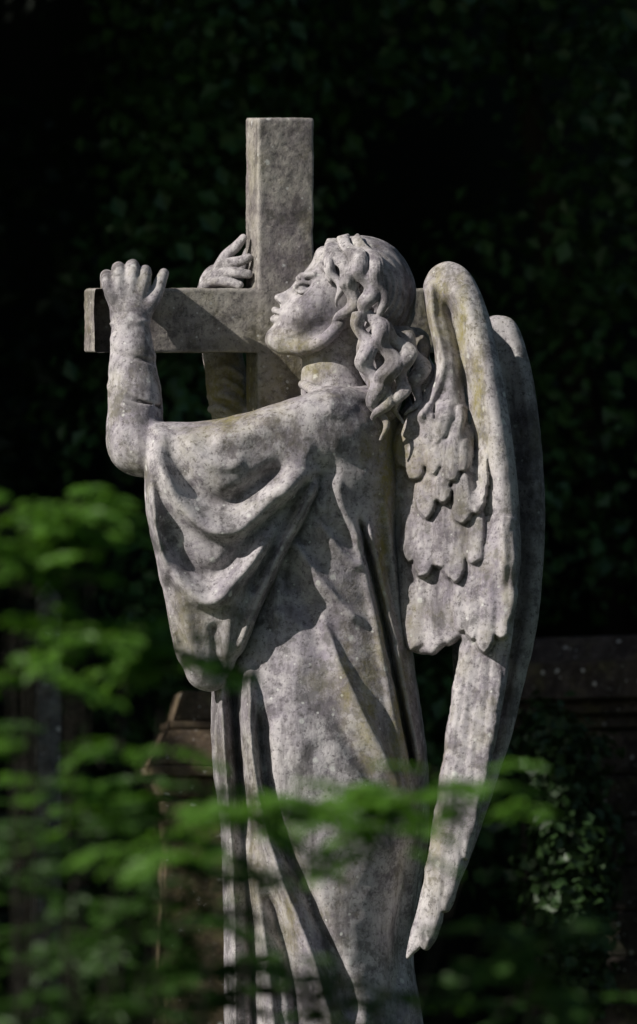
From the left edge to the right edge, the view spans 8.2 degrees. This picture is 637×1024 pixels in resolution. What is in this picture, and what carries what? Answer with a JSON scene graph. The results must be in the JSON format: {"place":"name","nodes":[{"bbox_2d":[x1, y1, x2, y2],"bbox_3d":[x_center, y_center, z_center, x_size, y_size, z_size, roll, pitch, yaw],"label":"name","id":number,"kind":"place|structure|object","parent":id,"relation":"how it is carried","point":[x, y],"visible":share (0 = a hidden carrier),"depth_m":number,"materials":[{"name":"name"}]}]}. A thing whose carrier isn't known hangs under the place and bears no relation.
{"place":"outdoors","nodes":[
{"label":"outdoors","id":0,"kind":"place"},
{"bbox_2d":[30,581,61,1023],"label":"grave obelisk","id":1,"kind":"object","parent":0,"point":[53,722],"visible":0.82,"depth_m":16.44,"materials":[{"name":"stone"}]},
{"bbox_2d":[0,0,636,1023],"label":"dense woodland background","id":2,"kind":"structure","parent":0,"point":[422,164],"depth_m":22.29},
{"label":"ground","id":3,"kind":"structure","parent":0,"visible":0},
{"bbox_2d":[0,42,206,1023],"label":"yew tree","id":4,"kind":"object","parent":3,"relation":"on","point":[59,298],"visible":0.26,"depth_m":20.53,"materials":[{"name":"green plant"}]},
{"bbox_2d":[135,691,223,1023],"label":"tomb pedestal","id":5,"kind":"object","parent":3,"relation":"on","point":[173,735],"visible":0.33,"depth_m":14.76,"materials":[{"name":"stone"}]},
{"bbox_2d":[0,485,561,1023],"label":"rowan sapling","id":6,"kind":"object","parent":3,"relation":"on","point":[380,803],"visible":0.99,"depth_m":6.76,"materials":[{"name":"green plant"}]},
{"bbox_2d":[0,721,636,1023],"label":"bramble bush","id":7,"kind":"object","parent":3,"relation":"on","point":[176,971],"visible":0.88,"depth_m":6.84,"materials":[{"name":"green plant"}]},
{"bbox_2d":[100,234,544,1023],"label":"angel statue","id":8,"kind":"object","parent":3,"relation":"on","point":[340,540],"visible":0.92,"depth_m":11.82,"materials":[{"name":"stone"}]},
{"bbox_2d":[84,117,434,410],"bbox_3d":[-0.103,0.334,12.240,1.094,2.900,0.137,1,-5,-15],"label":"stone cross","id":9,"kind":"object","parent":8,"relation":"on","point":[279,198],"visible":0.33,"depth_m":12.25,"materials":[{"name":"grey stone"}]},
{"bbox_2d":[22,0,636,994],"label":"ivy clad tree","id":10,"kind":"object","parent":3,"relation":"on","point":[588,470],"visible":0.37,"depth_m":18.98,"materials":[{"name":"green plant"}]},
{"bbox_2d":[514,635,636,1023],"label":"stone mausoleum","id":11,"kind":"structure","parent":3,"relation":"on","point":[597,675],"depth_m":16.02,"materials":[{"name":"grey stone"}]},
{"bbox_2d":[507,690,627,1023],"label":"climbing ivy","id":12,"kind":"object","parent":11,"relation":"attached to","point":[567,863],"visible":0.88,"depth_m":15.52,"materials":[{"name":"green plant"}]}
]}

